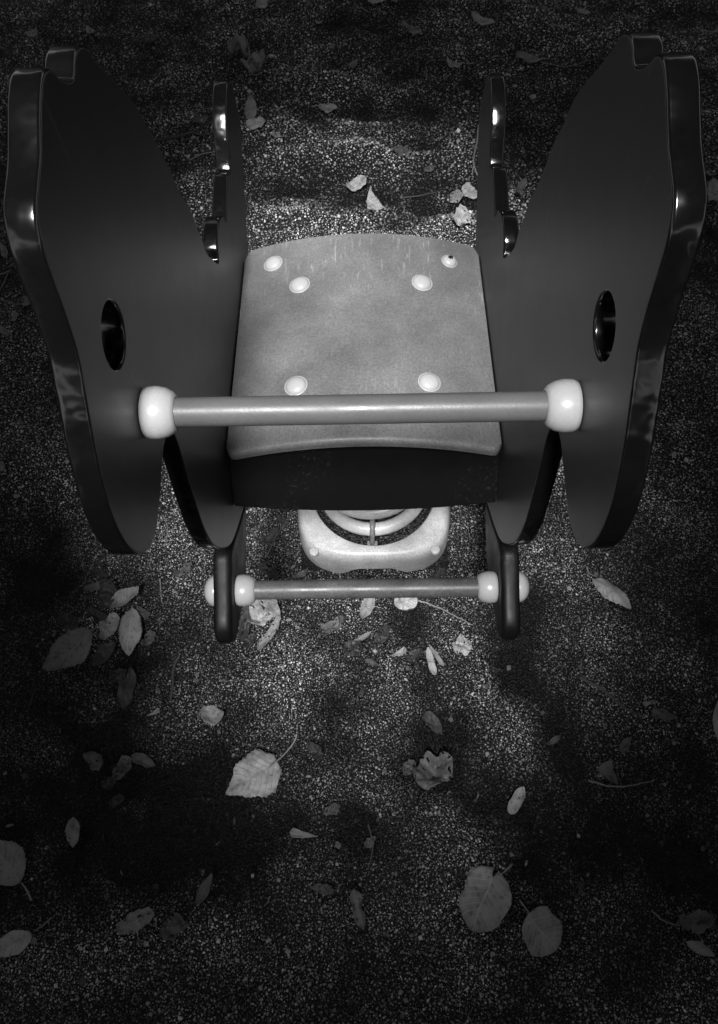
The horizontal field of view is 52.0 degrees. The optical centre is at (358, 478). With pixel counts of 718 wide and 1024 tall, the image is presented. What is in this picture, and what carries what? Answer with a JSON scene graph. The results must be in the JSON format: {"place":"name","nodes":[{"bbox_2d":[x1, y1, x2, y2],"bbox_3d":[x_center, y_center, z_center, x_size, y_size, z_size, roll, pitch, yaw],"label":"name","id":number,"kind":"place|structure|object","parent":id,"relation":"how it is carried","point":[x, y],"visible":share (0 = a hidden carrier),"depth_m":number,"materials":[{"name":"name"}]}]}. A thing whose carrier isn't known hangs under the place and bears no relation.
{"place":"outdoors","nodes":[
{"label":"outdoors","id":0,"kind":"place"},
{"bbox_2d":[0,0,717,1023],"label":"ground","id":1,"kind":"structure","parent":0,"point":[422,692],"depth_m":1.12,"materials":[{"name":"gravel"}]},
{"bbox_2d":[0,461,4,470],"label":"leaf","id":2,"kind":"object","parent":1,"relation":"on","point":[2,464],"visible":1,"depth_m":1.29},
{"bbox_2d":[0,242,7,258],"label":"leaf","id":3,"kind":"object","parent":1,"relation":"on","point":[4,250],"visible":1,"depth_m":1.56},
{"bbox_2d":[0,325,10,335],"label":"leaf","id":4,"kind":"object","parent":1,"relation":"on","point":[4,331],"visible":1,"depth_m":1.44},
{"bbox_2d":[0,270,11,288],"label":"twig","id":5,"kind":"object","parent":1,"relation":"on","point":[6,276],"visible":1,"depth_m":1.53,"materials":[{"name":"wood"}]},
{"bbox_2d":[8,312,18,321],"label":"leaf","id":6,"kind":"object","parent":1,"relation":"on","point":[14,316],"visible":1,"depth_m":1.47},
{"bbox_2d":[0,840,31,900],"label":"leaf","id":7,"kind":"object","parent":1,"relation":"on","point":[12,854],"visible":1,"depth_m":1.03,"materials":[{"name":"plant"}]},
{"bbox_2d":[0,917,51,956],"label":"leaf","id":8,"kind":"object","parent":1,"relation":"on","point":[14,942],"visible":1,"depth_m":0.96,"materials":[{"name":"plant"}]},
{"bbox_2d":[22,296,29,305],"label":"leaf","id":9,"kind":"object","parent":1,"relation":"on","point":[26,302],"visible":0.78,"depth_m":1.49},
{"bbox_2d":[26,29,37,36],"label":"leaf","id":10,"kind":"object","parent":1,"relation":"on","point":[32,33],"visible":1,"depth_m":1.92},
{"bbox_2d":[59,612,79,630],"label":"leaf","id":11,"kind":"object","parent":1,"relation":"on","point":[64,618],"visible":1,"depth_m":1.18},
{"bbox_2d":[42,626,98,670],"bbox_3d":[-0.448,0.267,1.156,0.085,0.015,0.071,-1,62,1],"label":"leaf","id":12,"kind":"object","parent":1,"relation":"on","point":[64,654],"visible":1,"depth_m":1.16,"materials":[{"name":"plant"}]},
{"bbox_2d":[65,817,79,846],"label":"leaf","id":13,"kind":"object","parent":1,"relation":"on","point":[72,829],"visible":1,"depth_m":1.06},
{"bbox_2d":[85,26,93,33],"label":"leaf","id":14,"kind":"object","parent":1,"relation":"on","point":[89,30],"visible":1,"depth_m":1.93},
{"bbox_2d":[83,751,103,770],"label":"leaf","id":15,"kind":"object","parent":1,"relation":"on","point":[92,757],"visible":1,"depth_m":1.10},
{"bbox_2d":[88,607,107,621],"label":"leaf","id":16,"kind":"object","parent":1,"relation":"on","point":[97,615],"visible":1,"depth_m":1.18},
{"bbox_2d":[83,578,113,590],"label":"leaf","id":17,"kind":"object","parent":1,"relation":"on","point":[92,587],"visible":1,"depth_m":1.19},
{"bbox_2d":[92,567,108,577],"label":"leaf","id":18,"kind":"object","parent":1,"relation":"on","point":[100,574],"visible":1,"depth_m":1.21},
{"bbox_2d":[90,642,114,665],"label":"leaf","id":19,"kind":"object","parent":1,"relation":"on","point":[105,650],"visible":1,"depth_m":1.16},
{"bbox_2d":[96,578,117,607],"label":"leaf","id":20,"kind":"object","parent":1,"relation":"on","point":[108,591],"visible":1,"depth_m":1.19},
{"bbox_2d":[101,776,115,789],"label":"leaf","id":21,"kind":"object","parent":1,"relation":"on","point":[108,783],"visible":1,"depth_m":1.09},
{"bbox_2d":[99,612,119,639],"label":"leaf","id":22,"kind":"object","parent":1,"relation":"on","point":[113,618],"visible":1,"depth_m":1.16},
{"bbox_2d":[109,794,123,807],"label":"leaf","id":23,"kind":"object","parent":1,"relation":"on","point":[113,802],"visible":1,"depth_m":1.08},
{"bbox_2d":[108,668,126,682],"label":"leaf","id":24,"kind":"object","parent":1,"relation":"on","point":[115,673],"visible":1,"depth_m":1.14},
{"bbox_2d":[112,755,131,779],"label":"leaf","id":25,"kind":"object","parent":1,"relation":"on","point":[122,765],"visible":1,"depth_m":1.09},
{"bbox_2d":[110,586,138,607],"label":"leaf","id":26,"kind":"object","parent":1,"relation":"on","point":[122,597],"visible":1,"depth_m":1.18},
{"bbox_2d":[117,667,136,708],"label":"leaf","id":27,"kind":"object","parent":1,"relation":"on","point":[126,685],"visible":1,"depth_m":1.14,"materials":[{"name":"plant"}]},
{"bbox_2d":[118,608,142,655],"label":"leaf","id":28,"kind":"object","parent":1,"relation":"on","point":[130,630],"visible":1,"depth_m":1.16,"materials":[{"name":"plant"}]},
{"bbox_2d":[116,907,153,934],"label":"leaf","id":29,"kind":"object","parent":1,"relation":"on","point":[133,922],"visible":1,"depth_m":0.97,"materials":[{"name":"plant"}]},
{"bbox_2d":[131,752,154,767],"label":"leaf","id":30,"kind":"object","parent":1,"relation":"on","point":[144,760],"visible":1,"depth_m":1.10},
{"bbox_2d":[136,606,149,618],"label":"leaf","id":31,"kind":"object","parent":1,"relation":"on","point":[144,613],"visible":1,"depth_m":1.18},
{"bbox_2d":[141,630,155,645],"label":"leaf","id":32,"kind":"object","parent":1,"relation":"on","point":[149,639],"visible":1,"depth_m":1.17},
{"bbox_2d":[147,707,159,715],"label":"leaf","id":33,"kind":"object","parent":1,"relation":"on","point":[156,710],"visible":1,"depth_m":1.11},
{"bbox_2d":[159,578,162,603],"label":"twig","id":34,"kind":"object","parent":1,"relation":"on","point":[160,589],"visible":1,"depth_m":1.19,"materials":[{"name":"wood"}]},
{"bbox_2d":[159,913,185,941],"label":"leaf","id":35,"kind":"object","parent":1,"relation":"on","point":[177,925],"visible":1,"depth_m":0.96,"materials":[{"name":"plant"}]},
{"bbox_2d":[170,655,180,703],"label":"twig","id":36,"kind":"object","parent":1,"relation":"on","point":[174,666],"visible":1,"depth_m":1.13,"materials":[{"name":"wood"}]},
{"bbox_2d":[174,562,191,576],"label":"leaf","id":37,"kind":"object","parent":1,"relation":"on","point":[186,569],"visible":1,"depth_m":1.20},
{"bbox_2d":[191,115,207,124],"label":"leaf","id":38,"kind":"object","parent":1,"relation":"on","point":[198,118],"visible":1,"depth_m":1.73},
{"bbox_2d":[196,873,211,904],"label":"leaf","id":39,"kind":"object","parent":1,"relation":"on","point":[203,890],"visible":1,"depth_m":1.01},
{"bbox_2d":[200,705,223,725],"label":"leaf","id":40,"kind":"object","parent":1,"relation":"on","point":[210,714],"visible":1,"depth_m":1.10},
{"bbox_2d":[189,150,242,159],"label":"twig","id":41,"kind":"object","parent":1,"relation":"on","point":[201,154],"visible":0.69,"depth_m":1.69,"materials":[{"name":"wood"}]},
{"bbox_2d":[227,31,249,57],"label":"leaf","id":42,"kind":"object","parent":1,"relation":"on","point":[237,44],"visible":1,"depth_m":1.83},
{"bbox_2d":[239,605,250,640],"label":"leaf","id":43,"kind":"object","parent":1,"relation":"on","point":[245,614],"visible":0.86,"depth_m":1.17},
{"bbox_2d":[243,633,256,647],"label":"leaf","id":44,"kind":"object","parent":1,"relation":"on","point":[250,640],"visible":1,"depth_m":1.16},
{"bbox_2d":[244,95,256,118],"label":"leaf","id":45,"kind":"object","parent":1,"relation":"on","point":[250,107],"visible":1,"depth_m":1.76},
{"bbox_2d":[240,48,264,73],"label":"leaf","id":46,"kind":"object","parent":1,"relation":"on","point":[254,65],"visible":1,"depth_m":1.82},
{"bbox_2d":[246,116,265,129],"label":"leaf","id":47,"kind":"object","parent":1,"relation":"on","point":[253,123],"visible":1,"depth_m":1.72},
{"bbox_2d":[225,736,296,797],"bbox_3d":[-0.142,0.412,1.064,0.069,0.018,0.109,18,64,10],"label":"leaf","id":48,"kind":"object","parent":1,"relation":"on","point":[256,771],"visible":1,"depth_m":1.06,"materials":[{"name":"plant"}]},
{"bbox_2d":[256,0,267,8],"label":"leaf","id":49,"kind":"object","parent":1,"relation":"on","point":[261,4],"visible":1,"depth_m":1.95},
{"bbox_2d":[248,599,279,625],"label":"leaf","id":50,"kind":"object","parent":1,"relation":"on","point":[258,615],"visible":0.81,"depth_m":1.17,"materials":[{"name":"plant"}]},
{"bbox_2d":[258,563,278,578],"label":"leaf","id":51,"kind":"object","parent":1,"relation":"on","point":[268,573],"visible":1,"depth_m":1.21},
{"bbox_2d":[257,616,280,648],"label":"leaf","id":52,"kind":"object","parent":1,"relation":"on","point":[271,631],"visible":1,"depth_m":1.16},
{"bbox_2d":[259,528,278,543],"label":"leaf","id":53,"kind":"object","parent":1,"relation":"on","point":[272,533],"visible":1,"depth_m":1.23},
{"bbox_2d":[253,719,286,736],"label":"twig","id":54,"kind":"object","parent":1,"relation":"on","point":[268,728],"visible":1,"depth_m":1.09,"materials":[{"name":"wood"}]},
{"bbox_2d":[270,131,284,137],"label":"leaf","id":55,"kind":"object","parent":1,"relation":"on","point":[273,135],"visible":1,"depth_m":1.69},
{"bbox_2d":[266,514,292,556],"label":"twig","id":56,"kind":"object","parent":1,"relation":"on","point":[290,517],"visible":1,"depth_m":1.24,"materials":[{"name":"wood"}]},
{"bbox_2d":[276,513,288,525],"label":"leaf","id":57,"kind":"object","parent":1,"relation":"on","point":[281,518],"visible":1,"depth_m":1.25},
{"bbox_2d":[292,568,307,577],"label":"leaf","id":58,"kind":"object","parent":1,"relation":"on","point":[300,574],"visible":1,"depth_m":1.21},
{"bbox_2d":[290,828,317,837],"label":"leaf","id":59,"kind":"object","parent":1,"relation":"on","point":[296,833],"visible":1,"depth_m":1.05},
{"bbox_2d":[307,742,322,758],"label":"leaf","id":60,"kind":"object","parent":1,"relation":"on","point":[316,751],"visible":1,"depth_m":1.07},
{"bbox_2d":[311,883,333,894],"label":"leaf","id":61,"kind":"object","parent":1,"relation":"on","point":[326,891],"visible":1,"depth_m":0.99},
{"bbox_2d":[318,97,336,112],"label":"leaf","id":62,"kind":"object","parent":1,"relation":"on","point":[328,106],"visible":1,"depth_m":1.77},
{"bbox_2d":[323,803,339,814],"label":"leaf","id":63,"kind":"object","parent":1,"relation":"on","point":[335,809],"visible":1,"depth_m":1.05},
{"bbox_2d":[320,614,343,633],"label":"leaf","id":64,"kind":"object","parent":1,"relation":"on","point":[328,626],"visible":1,"depth_m":1.17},
{"bbox_2d":[346,58,357,67],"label":"leaf","id":65,"kind":"object","parent":1,"relation":"on","point":[353,64],"visible":1,"depth_m":1.83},
{"bbox_2d":[343,640,361,656],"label":"leaf","id":66,"kind":"object","parent":1,"relation":"on","point":[352,647],"visible":1,"depth_m":1.14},
{"bbox_2d":[3,31,707,642],"bbox_3d":[0.004,-0.129,0.841,0.377,0.922,0.648,-1,62,1],"label":"spring rocker","id":67,"kind":"object","parent":1,"relation":"on","point":[371,401],"visible":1,"depth_m":0.57,"materials":[{"name":"black plastic"}]},
{"bbox_2d":[346,175,366,190],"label":"leaf","id":68,"kind":"object","parent":1,"relation":"on","point":[357,183],"visible":1,"depth_m":1.65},
{"bbox_2d":[350,889,364,930],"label":"leaf","id":69,"kind":"object","parent":1,"relation":"on","point":[355,895],"visible":1,"depth_m":0.99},
{"bbox_2d":[2,14,717,1023],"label":"leaf scraps","id":70,"kind":"object","parent":1,"relation":"on","point":[338,844],"visible":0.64,"depth_m":1.09,"materials":[{"name":"plant"}]},
{"bbox_2d":[352,631,371,643],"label":"leaf","id":71,"kind":"object","parent":1,"relation":"on","point":[363,636],"visible":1,"depth_m":1.16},
{"bbox_2d":[360,598,374,618],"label":"leaf","id":72,"kind":"object","parent":1,"relation":"on","point":[367,606],"visible":0.83,"depth_m":1.18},
{"bbox_2d":[364,836,376,847],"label":"leaf","id":73,"kind":"object","parent":1,"relation":"on","point":[368,843],"visible":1,"depth_m":1.03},
{"bbox_2d":[367,824,373,869],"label":"twig","id":74,"kind":"object","parent":1,"relation":"on","point":[372,846],"visible":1,"depth_m":1.03,"materials":[{"name":"wood"}]},
{"bbox_2d":[364,658,377,665],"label":"leaf","id":75,"kind":"object","parent":1,"relation":"on","point":[371,663],"visible":1,"depth_m":1.14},
{"bbox_2d":[366,186,384,209],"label":"leaf","id":76,"kind":"object","parent":1,"relation":"on","point":[373,202],"visible":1,"depth_m":1.63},
{"bbox_2d":[368,0,385,2],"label":"leaf","id":77,"kind":"object","parent":1,"relation":"on","point":[374,1],"visible":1,"depth_m":1.97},
{"bbox_2d":[375,625,390,642],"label":"leaf","id":78,"kind":"object","parent":1,"relation":"on","point":[385,631],"visible":1,"depth_m":1.16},
{"bbox_2d":[390,646,405,655],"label":"leaf","id":79,"kind":"object","parent":1,"relation":"on","point":[402,650],"visible":1,"depth_m":1.15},
{"bbox_2d":[394,145,411,156],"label":"leaf","id":80,"kind":"object","parent":1,"relation":"on","point":[402,151],"visible":1,"depth_m":1.67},
{"bbox_2d":[394,598,417,609],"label":"leaf","id":81,"kind":"object","parent":1,"relation":"on","point":[405,603],"visible":0.62,"depth_m":1.18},
{"bbox_2d":[402,759,415,775],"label":"leaf","id":82,"kind":"object","parent":1,"relation":"on","point":[407,767],"visible":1,"depth_m":1.08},
{"bbox_2d":[402,20,422,33],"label":"leaf","id":83,"kind":"object","parent":1,"relation":"on","point":[412,29],"visible":1,"depth_m":1.89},
{"bbox_2d":[405,648,421,660],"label":"leaf","id":84,"kind":"object","parent":1,"relation":"on","point":[412,655],"visible":1,"depth_m":1.15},
{"bbox_2d":[403,190,443,197],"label":"twig","id":85,"kind":"object","parent":1,"relation":"on","point":[422,195],"visible":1,"depth_m":1.64,"materials":[{"name":"wood"}]},
{"bbox_2d":[424,164,435,171],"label":"leaf","id":86,"kind":"object","parent":1,"relation":"on","point":[432,167],"visible":1,"depth_m":1.65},
{"bbox_2d":[426,647,436,674],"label":"leaf","id":87,"kind":"object","parent":1,"relation":"on","point":[432,667],"visible":1,"depth_m":1.15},
{"bbox_2d":[412,751,452,789],"bbox_3d":[0.107,0.425,1.072,0.060,0.037,0.055,-1,62,1],"label":"leaf","id":88,"kind":"object","parent":1,"relation":"on","point":[425,779],"visible":1,"depth_m":1.07,"materials":[{"name":"plant"}]},
{"bbox_2d":[424,711,441,733],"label":"leaf","id":89,"kind":"object","parent":1,"relation":"on","point":[432,720],"visible":1,"depth_m":1.11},
{"bbox_2d":[429,644,443,665],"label":"leaf","id":90,"kind":"object","parent":1,"relation":"on","point":[437,656],"visible":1,"depth_m":1.15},
{"bbox_2d":[431,568,445,577],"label":"leaf","id":91,"kind":"object","parent":1,"relation":"on","point":[440,572],"visible":0.9,"depth_m":1.20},
{"bbox_2d":[418,600,472,624],"bbox_3d":[0.139,0.213,1.177,0.095,0.006,0.005,23,65,13],"label":"twig","id":92,"kind":"object","parent":1,"relation":"on","point":[442,609],"visible":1,"depth_m":1.18,"materials":[{"name":"wood"}]},
{"bbox_2d":[447,56,464,73],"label":"leaf","id":93,"kind":"object","parent":1,"relation":"on","point":[451,64],"visible":1,"depth_m":1.82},
{"bbox_2d":[449,189,463,202],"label":"leaf","id":94,"kind":"object","parent":1,"relation":"on","point":[455,196],"visible":1,"depth_m":1.62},
{"bbox_2d":[451,204,470,225],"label":"leaf","id":95,"kind":"object","parent":1,"relation":"on","point":[462,218],"visible":1,"depth_m":1.53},
{"bbox_2d":[452,634,471,655],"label":"leaf","id":96,"kind":"object","parent":1,"relation":"on","point":[466,646],"visible":1,"depth_m":1.14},
{"bbox_2d":[462,182,476,198],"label":"leaf","id":97,"kind":"object","parent":1,"relation":"on","point":[469,190],"visible":0.94,"depth_m":1.63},
{"bbox_2d":[472,124,478,175],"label":"twig","id":98,"kind":"object","parent":1,"relation":"on","point":[476,144],"visible":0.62,"depth_m":1.68,"materials":[{"name":"wood"}]},
{"bbox_2d":[471,11,495,25],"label":"leaf","id":99,"kind":"object","parent":1,"relation":"on","point":[479,19],"visible":1,"depth_m":1.91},
{"bbox_2d":[459,863,512,932],"bbox_3d":[0.172,0.559,0.985,0.080,0.034,0.079,-1,62,1],"label":"leaf","id":100,"kind":"object","parent":1,"relation":"on","point":[485,899],"visible":1,"depth_m":0.98,"materials":[{"name":"plant"}]},
{"bbox_2d":[507,786,524,813],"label":"leaf","id":101,"kind":"object","parent":1,"relation":"on","point":[514,804],"visible":1,"depth_m":1.06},
{"bbox_2d":[514,178,526,195],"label":"leaf","id":102,"kind":"object","parent":1,"relation":"on","point":[522,183],"visible":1,"depth_m":1.61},
{"bbox_2d":[517,51,542,62],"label":"leaf","id":103,"kind":"object","parent":1,"relation":"on","point":[527,57],"visible":1,"depth_m":1.83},
{"bbox_2d":[519,900,561,956],"bbox_3d":[0.240,0.591,0.969,0.054,0.011,0.064,-1,62,1],"label":"leaf","id":104,"kind":"object","parent":1,"relation":"on","point":[542,930],"visible":1,"depth_m":0.97,"materials":[{"name":"plant"}]},
{"bbox_2d":[547,735,560,744],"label":"leaf","id":105,"kind":"object","parent":1,"relation":"on","point":[553,740],"visible":1,"depth_m":1.09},
{"bbox_2d":[541,59,589,66],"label":"twig","id":106,"kind":"object","parent":1,"relation":"on","point":[564,66],"visible":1,"depth_m":1.82,"materials":[{"name":"wood"}]},
{"bbox_2d":[577,8,589,13],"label":"leaf","id":107,"kind":"object","parent":1,"relation":"on","point":[582,11],"visible":1,"depth_m":1.91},
{"bbox_2d":[597,760,618,784],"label":"leaf","id":108,"kind":"object","parent":1,"relation":"on","point":[604,769],"visible":1,"depth_m":1.07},
{"bbox_2d":[586,566,630,608],"bbox_3d":[0.399,0.176,1.184,0.033,0.014,0.095,-40,68,-18],"label":"leaf","id":109,"kind":"object","parent":1,"relation":"on","point":[608,590],"visible":1,"depth_m":1.18,"materials":[{"name":"plant"}]},
{"bbox_2d":[579,675,641,715],"bbox_3d":[0.376,0.326,1.103,0.101,0.013,0.009,33,68,17],"label":"twig","id":110,"kind":"object","parent":1,"relation":"on","point":[581,677],"visible":1,"depth_m":1.10,"materials":[{"name":"wood"}]},
{"bbox_2d":[588,779,654,786],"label":"twig","id":111,"kind":"object","parent":1,"relation":"on","point":[618,786],"visible":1,"depth_m":1.06,"materials":[{"name":"wood"}]},
{"bbox_2d":[619,737,631,753],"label":"leaf","id":112,"kind":"object","parent":1,"relation":"on","point":[624,744],"visible":1,"depth_m":1.08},
{"bbox_2d":[643,699,655,706],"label":"leaf","id":113,"kind":"object","parent":1,"relation":"on","point":[645,704],"visible":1,"depth_m":1.10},
{"bbox_2d":[651,708,673,719],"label":"leaf","id":114,"kind":"object","parent":1,"relation":"on","point":[665,714],"visible":1,"depth_m":1.09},
{"bbox_2d":[652,910,679,925],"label":"twig","id":115,"kind":"object","parent":1,"relation":"on","point":[653,912],"visible":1,"depth_m":0.98,"materials":[{"name":"wood"}]},
{"bbox_2d":[679,909,714,934],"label":"leaf","id":116,"kind":"object","parent":1,"relation":"on","point":[700,921],"visible":1,"depth_m":0.97,"materials":[{"name":"plant"}]},
{"bbox_2d":[687,940,714,956],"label":"leaf","id":117,"kind":"object","parent":1,"relation":"on","point":[699,947],"visible":1,"depth_m":0.95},
{"bbox_2d":[707,178,717,200],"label":"leaf","id":118,"kind":"object","parent":1,"relation":"on","point":[712,188],"visible":0.96,"depth_m":1.61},
{"bbox_2d":[712,701,717,738],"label":"leaf","id":119,"kind":"object","parent":1,"relation":"on","point":[715,719],"visible":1,"depth_m":1.09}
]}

